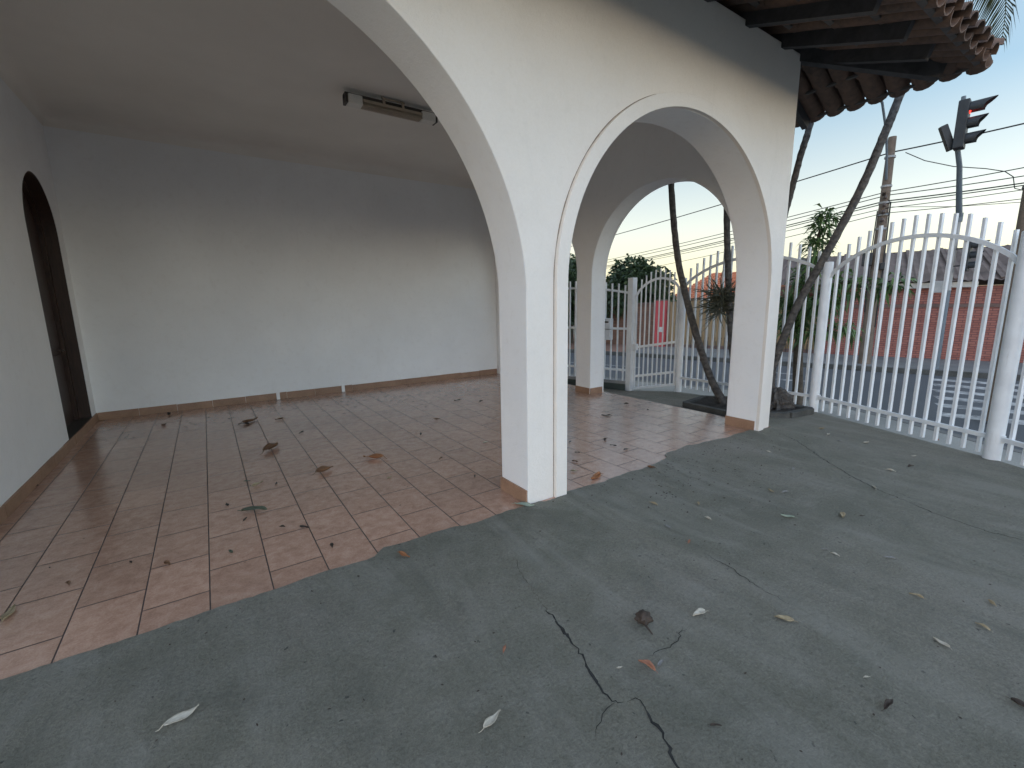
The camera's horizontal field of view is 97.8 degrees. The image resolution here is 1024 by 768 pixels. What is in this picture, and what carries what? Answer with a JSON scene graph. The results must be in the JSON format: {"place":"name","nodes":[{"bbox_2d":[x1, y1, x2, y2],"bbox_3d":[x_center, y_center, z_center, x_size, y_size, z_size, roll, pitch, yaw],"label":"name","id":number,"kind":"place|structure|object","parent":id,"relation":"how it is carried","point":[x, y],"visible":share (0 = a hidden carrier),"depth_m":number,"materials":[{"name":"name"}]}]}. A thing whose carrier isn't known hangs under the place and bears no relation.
{"place":"outdoors","nodes":[
{"label":"outdoors","id":0,"kind":"place"},
{"bbox_2d":[0,374,790,679],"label":"tiled floor","id":1,"kind":"structure","parent":0,"point":[146,496],"depth_m":3.78,"materials":[{"name":"tile"}]},
{"bbox_2d":[0,604,15,623],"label":"fallen leaf","id":2,"kind":"object","parent":1,"relation":"on","point":[8,613],"visible":1,"depth_m":2.31,"materials":[{"name":"plant"}]},
{"bbox_2d":[241,416,257,422],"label":"fallen leaf","id":3,"kind":"object","parent":1,"relation":"on","point":[248,420],"visible":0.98,"depth_m":6.13,"materials":[{"name":"brown plant"}]},
{"bbox_2d":[238,506,266,510],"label":"fallen leaf","id":4,"kind":"object","parent":1,"relation":"on","point":[254,508],"visible":1,"depth_m":3.46,"materials":[{"name":"green plant"}]},
{"bbox_2d":[262,442,277,453],"bbox_3d":[-2.667,0.697,4.920,0.103,0.054,0.341,-1,10,0],"label":"fallen leaf","id":5,"kind":"object","parent":1,"relation":"on","point":[269,446],"visible":1,"depth_m":4.94,"materials":[{"name":"brown plant"}]},
{"bbox_2d":[313,466,332,474],"bbox_3d":[-1.797,0.810,4.236,0.066,0.048,0.223,5,12,31],"label":"fallen leaf","id":6,"kind":"object","parent":1,"relation":"on","point":[322,468],"visible":1,"depth_m":4.23,"materials":[{"name":"brown plant"}]},
{"bbox_2d":[363,454,386,458],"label":"fallen leaf","id":7,"kind":"object","parent":1,"relation":"on","point":[376,455],"visible":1,"depth_m":4.59,"materials":[{"name":"brown plant"}]},
{"bbox_2d":[0,0,1004,525],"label":"house","id":8,"kind":"structure","parent":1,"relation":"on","point":[214,202],"depth_m":5.11,"materials":[{"name":"white paint"}]},
{"bbox_2d":[22,171,91,426],"bbox_3d":[-5.517,-0.915,5.274,0.219,3.000,1.320,-8,12,-33],"label":"door","id":9,"kind":"structure","parent":8,"relation":"in","point":[40,224],"depth_m":5.69,"materials":[{"name":"brown wood"}]},
{"bbox_2d":[342,91,437,125],"bbox_3d":[-1.468,-3.402,5.485,1.152,0.172,0.152,-8,12,-33],"label":"ceiling light","id":10,"kind":"object","parent":8,"relation":"hanging from","point":[382,106],"visible":0.98,"depth_m":5.43,"materials":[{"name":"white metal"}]},
{"bbox_2d":[512,502,533,505],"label":"fallen leaf","id":11,"kind":"object","parent":1,"relation":"on","point":[525,503],"visible":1,"depth_m":3.47,"materials":[{"name":"plant"}]},
{"bbox_2d":[591,471,602,478],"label":"fallen leaf","id":12,"kind":"object","parent":1,"relation":"on","point":[596,475],"visible":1,"depth_m":4.02,"materials":[{"name":"orange plant"}]},
{"bbox_2d":[0,385,1023,767],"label":"cement yard","id":13,"kind":"structure","parent":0,"point":[426,677],"depth_m":2.06,"materials":[{"name":"grey concrete"}]},
{"bbox_2d":[155,704,198,731],"bbox_3d":[-1.253,1.252,1.674,0.042,0.020,0.136,8,13,40],"label":"fallen leaf","id":14,"kind":"object","parent":13,"relation":"on","point":[179,716],"visible":1,"depth_m":1.68,"materials":[{"name":"white plant"}]},
{"bbox_2d":[399,551,409,556],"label":"fallen leaf","id":15,"kind":"object","parent":13,"relation":"on","point":[402,553],"visible":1,"depth_m":2.79,"materials":[{"name":"orange plant"}]},
{"bbox_2d":[479,709,500,732],"bbox_3d":[-0.081,1.255,1.663,0.032,0.019,0.115,7,13,39],"label":"fallen leaf","id":16,"kind":"object","parent":13,"relation":"on","point":[489,720],"visible":1,"depth_m":1.67,"materials":[{"name":"white plant"}]},
{"bbox_2d":[49,404,1019,766],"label":"leaf litter","id":17,"kind":"object","parent":13,"relation":"on","point":[515,608],"visible":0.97,"depth_m":3.23,"materials":[{"name":"brown plant"}]},
{"bbox_2d":[634,609,652,634],"bbox_3d":[0.653,1.136,2.158,0.087,0.060,0.120,-9,13,-38],"label":"fallen leaf","id":18,"kind":"object","parent":13,"relation":"on","point":[644,617],"visible":1,"depth_m":2.15,"materials":[{"name":"brown plant"}]},
{"bbox_2d":[638,660,657,672],"bbox_3d":[0.584,1.201,1.910,0.097,0.024,0.029,9,14,44],"label":"fallen leaf","id":19,"kind":"object","parent":13,"relation":"on","point":[649,663],"visible":1,"depth_m":1.91,"materials":[{"name":"plant"}]},
{"bbox_2d":[693,608,705,615],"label":"fallen leaf","id":20,"kind":"object","parent":13,"relation":"on","point":[698,611],"visible":1,"depth_m":2.23,"materials":[{"name":"white plant"}]},
{"bbox_2d":[682,395,813,417],"bbox_3d":[3.385,0.355,6.620,1.302,0.202,1.646,-8,12,-33],"label":"planter bed","id":21,"kind":"object","parent":13,"relation":"on","point":[708,404],"visible":0.48,"depth_m":6.38,"materials":[{"name":"soil"}]},
{"bbox_2d":[668,183,726,403],"bbox_3d":[2.632,-3.231,7.299,3.196,6.988,3.333,-3,10,-11],"label":"palm tree","id":22,"kind":"object","parent":21,"relation":"in","point":[718,392],"visible":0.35,"depth_m":7.21,"materials":[{"name":"brown plant"}]},
{"bbox_2d":[723,209,732,355],"bbox_3d":[3.205,-3.360,6.626,3.378,7.407,3.518,-8,12,-33],"label":"palm tree","id":23,"kind":"object","parent":21,"relation":"in","point":[727,253],"visible":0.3,"depth_m":6.75,"materials":[{"name":"brown plant"}]},
{"bbox_2d":[692,271,735,331],"bbox_3d":[3.213,-1.260,6.887,0.893,0.919,0.851,-8,12,-33],"label":"epiphyte plant","id":24,"kind":"object","parent":23,"relation":"attached to","point":[718,296],"visible":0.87,"depth_m":6.81,"materials":[{"name":"green plant"}]},
{"bbox_2d":[770,387,795,409],"bbox_3d":[3.790,0.239,6.402,0.536,0.403,0.525,-8,12,-33],"label":"palm root ball","id":25,"kind":"object","parent":21,"relation":"in","point":[781,398],"visible":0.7,"depth_m":6.24,"materials":[{"name":"brown plant"}]},
{"bbox_2d":[787,122,813,216],"bbox_3d":[4.185,-3.116,5.723,3.395,7.177,3.368,-8,12,-33],"label":"palm tree","id":26,"kind":"object","parent":21,"relation":"in","point":[800,156],"visible":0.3,"depth_m":6.12,"materials":[{"name":"brown plant"}]},
{"bbox_2d":[772,0,1019,386],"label":"palm tree","id":27,"kind":"object","parent":21,"relation":"in","point":[844,219],"visible":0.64,"depth_m":5.67,"materials":[{"name":"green plant"}]},
{"bbox_2d":[774,615,798,622],"bbox_3d":[1.335,1.141,2.174,0.102,0.011,0.039,3,11,22],"label":"fallen leaf","id":28,"kind":"object","parent":13,"relation":"on","point":[786,618],"visible":1,"depth_m":2.18,"materials":[{"name":"beige plant"}]},
{"bbox_2d":[675,213,1023,464],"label":"metal fence","id":29,"kind":"object","parent":13,"relation":"on","point":[995,439],"visible":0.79,"depth_m":5.00,"materials":[{"name":"white metal"}]},
{"bbox_2d":[632,268,679,388],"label":"metal gate","id":30,"kind":"structure","parent":29,"relation":"attached to","point":[635,346],"depth_m":8.49,"materials":[{"name":"white metal"}]},
{"bbox_2d":[881,699,892,710],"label":"fallen leaf","id":31,"kind":"object","parent":13,"relation":"on","point":[888,703],"visible":1,"depth_m":1.70,"materials":[{"name":"plant"}]},
{"bbox_2d":[909,592,925,598],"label":"fallen leaf","id":32,"kind":"object","parent":13,"relation":"on","point":[919,595],"visible":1,"depth_m":2.33,"materials":[{"name":"beige plant"}]},
{"bbox_2d":[933,637,949,646],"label":"fallen leaf","id":33,"kind":"object","parent":13,"relation":"on","point":[943,643],"visible":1,"depth_m":2.01,"materials":[{"name":"white plant"}]},
{"bbox_2d":[975,622,992,631],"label":"fallen leaf","id":34,"kind":"object","parent":13,"relation":"on","point":[985,626],"visible":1,"depth_m":2.11,"materials":[{"name":"beige plant"}]},
{"bbox_2d":[1006,696,1023,706],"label":"fallen leaf","id":35,"kind":"object","parent":13,"relation":"on","point":[1018,701],"visible":1,"depth_m":1.71,"materials":[{"name":"plant"}]},
{"bbox_2d":[568,335,638,351],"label":"pavement","id":36,"kind":"structure","parent":0,"point":[620,347],"depth_m":17.94,"materials":[{"name":"grey concrete"}]},
{"bbox_2d":[568,253,644,342],"bbox_3d":[2.672,-3.659,19.435,6.255,4.014,5.311,-8,12,-33],"label":"street tree","id":37,"kind":"object","parent":36,"relation":"on","point":[572,275],"visible":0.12,"depth_m":18.29,"materials":[{"name":"green plant"}]},
{"bbox_2d":[606,303,655,344],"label":"brick wall","id":38,"kind":"structure","parent":36,"relation":"on","point":[620,334],"depth_m":18.35,"materials":[{"name":"brick"}]},
{"bbox_2d":[606,253,676,309],"bbox_3d":[5.422,-3.672,19.706,3.748,3.846,3.874,-8,12,-33],"label":"street tree","id":39,"kind":"object","parent":36,"relation":"on","point":[639,268],"visible":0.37,"depth_m":18.28,"materials":[{"name":"green plant"}]},
{"bbox_2d":[568,353,1023,449],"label":"road","id":40,"kind":"structure","parent":0,"point":[959,422],"depth_m":9.73,"materials":[{"name":"grey asphalt"}]},
{"bbox_2d":[571,362,804,381],"bbox_3d":[-4.261,-1.548,19.653,29.100,0.001,1.250,7,13,37],"label":"road marking","id":41,"kind":"object","parent":40,"relation":"on","point":[776,372],"visible":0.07,"depth_m":11.59,"materials":[{"name":"paint"}]},
{"bbox_2d":[568,349,1020,380],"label":"kerb","id":42,"kind":"structure","parent":40,"relation":"on","point":[982,375],"depth_m":11.85,"materials":[{"name":"grey concrete"}]},
{"bbox_2d":[568,373,1021,452],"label":"kerb","id":43,"kind":"structure","parent":40,"relation":"on","point":[943,431],"depth_m":6.48,"materials":[{"name":"grey concrete"}]},
{"bbox_2d":[932,379,1023,424],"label":"crosswalk","id":44,"kind":"structure","parent":40,"relation":"on","point":[974,417],"depth_m":8.26,"materials":[{"name":"paint"}]},
{"bbox_2d":[568,374,1023,467],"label":"sidewalk","id":45,"kind":"structure","parent":0,"point":[970,446],"depth_m":6.21,"materials":[{"name":"grey concrete"}]},
{"bbox_2d":[568,375,624,390],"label":"wall","id":46,"kind":"structure","parent":45,"relation":"on","point":[617,384],"depth_m":9.06,"materials":[{"name":"paint"}]},
{"bbox_2d":[568,277,636,390],"bbox_3d":[0.941,-1.063,9.692,3.540,2.326,0.154,6,12,35],"label":"metal fence","id":47,"kind":"object","parent":46,"relation":"on","point":[631,292],"visible":0.27,"depth_m":8.80,"materials":[{"name":"white metal"}]},
{"bbox_2d":[604,318,612,339],"bbox_3d":[1.871,-1.098,8.916,0.255,0.420,0.131,9,14,44],"label":"letter box","id":48,"kind":"object","parent":47,"relation":"attached to","point":[608,327],"visible":0.52,"depth_m":8.83,"materials":[{"name":"white paint"}]},
{"bbox_2d":[776,203,922,404],"bbox_3d":[4.864,-1.138,6.925,1.019,3.191,2.078,-6,11,-26],"label":"young tree","id":49,"kind":"object","parent":45,"relation":"on","point":[814,243],"visible":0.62,"depth_m":6.87,"materials":[{"name":"green plant"}]},
{"bbox_2d":[986,185,1023,420],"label":"concrete pole","id":50,"kind":"object","parent":45,"relation":"on","point":[1020,222],"visible":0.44,"depth_m":6.36,"materials":[{"name":"grey concrete"}]},
{"bbox_2d":[570,0,1023,293],"label":"sky","id":51,"kind":"structure","parent":0,"point":[846,138],"materials":[{"name":"blue"}]},
{"bbox_2d":[636,339,1022,374],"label":"sidewalk","id":52,"kind":"structure","parent":0,"point":[984,366],"depth_m":12.83,"materials":[{"name":"concrete"}]},
{"bbox_2d":[654,300,667,346],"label":"gate pillar","id":53,"kind":"structure","parent":52,"relation":"on","point":[661,321],"depth_m":17.65,"materials":[{"name":"red paint"}]},
{"bbox_2d":[665,301,816,352],"bbox_3d":[8.159,-2.129,16.099,5.187,1.828,0.120,7,13,37],"label":"slat fence","id":54,"kind":"object","parent":52,"relation":"on","point":[722,342],"visible":0.1,"depth_m":16.78,"materials":[{"name":"brown wood"}]},
{"bbox_2d":[858,101,896,363],"bbox_3d":[8.960,-3.753,11.378,2.405,6.835,0.612,-6,11,-26],"label":"utility pole","id":55,"kind":"object","parent":52,"relation":"on","point":[882,217],"visible":0.79,"depth_m":11.64,"materials":[{"name":"concrete"}]},
{"bbox_2d":[571,123,1023,246],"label":"overhead wire","id":56,"kind":"object","parent":55,"relation":"attached to","point":[845,166],"visible":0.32,"depth_m":12.18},
{"bbox_2d":[608,199,1019,275],"bbox_3d":[10.525,-4.913,16.095,6.289,0.962,36.374,-7,12,-29],"label":"overhead wire","id":57,"kind":"object","parent":55,"relation":"attached to","point":[888,212],"visible":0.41,"depth_m":11.16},
{"bbox_2d":[607,182,1023,265],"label":"overhead wire","id":58,"kind":"object","parent":55,"relation":"attached to","point":[869,205],"visible":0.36,"depth_m":11.27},
{"bbox_2d":[608,185,1022,266],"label":"overhead wire","id":59,"kind":"object","parent":55,"relation":"attached to","point":[870,207],"visible":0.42,"depth_m":11.29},
{"bbox_2d":[610,190,1020,267],"bbox_3d":[9.172,-5.590,17.681,5.722,1.310,40.326,-7,12,-30],"label":"overhead wire","id":60,"kind":"object","parent":55,"relation":"attached to","point":[876,210],"visible":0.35,"depth_m":11.15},
{"bbox_2d":[609,167,1023,259],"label":"overhead wire","id":61,"kind":"object","parent":55,"relation":"attached to","point":[849,201],"visible":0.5,"depth_m":11.80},
{"bbox_2d":[610,175,1023,261],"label":"overhead wire","id":62,"kind":"object","parent":55,"relation":"attached to","point":[863,201],"visible":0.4,"depth_m":11.40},
{"bbox_2d":[905,152,1022,190],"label":"overhead wire","id":63,"kind":"object","parent":55,"relation":"attached to","point":[970,167],"visible":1,"depth_m":10.34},
{"bbox_2d":[918,202,1019,206],"bbox_3d":[11.921,-4.131,9.678,5.689,0.283,0.068,8,13,40],"label":"overhead wire","id":64,"kind":"object","parent":55,"relation":"attached to","point":[967,205],"visible":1,"depth_m":10.59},
{"bbox_2d":[780,245,1023,362],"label":"brick building","id":65,"kind":"structure","parent":52,"relation":"on","point":[995,301],"depth_m":13.15,"materials":[{"name":"red brick"}]},
{"bbox_2d":[933,95,997,368],"bbox_3d":[10.197,-3.198,10.255,1.376,6.102,0.897,-8,12,-33],"label":"traffic light","id":66,"kind":"object","parent":52,"relation":"on","point":[961,138],"visible":0.8,"depth_m":9.77,"materials":[{"name":"black metal"}]},
{"label":"ground","id":67,"kind":"structure","parent":0,"visible":0},
{"bbox_2d":[675,272,784,341],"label":"tile roof house","id":68,"kind":"structure","parent":67,"relation":"on","point":[705,285],"depth_m":21.38,"materials":[{"name":"orange paint"}]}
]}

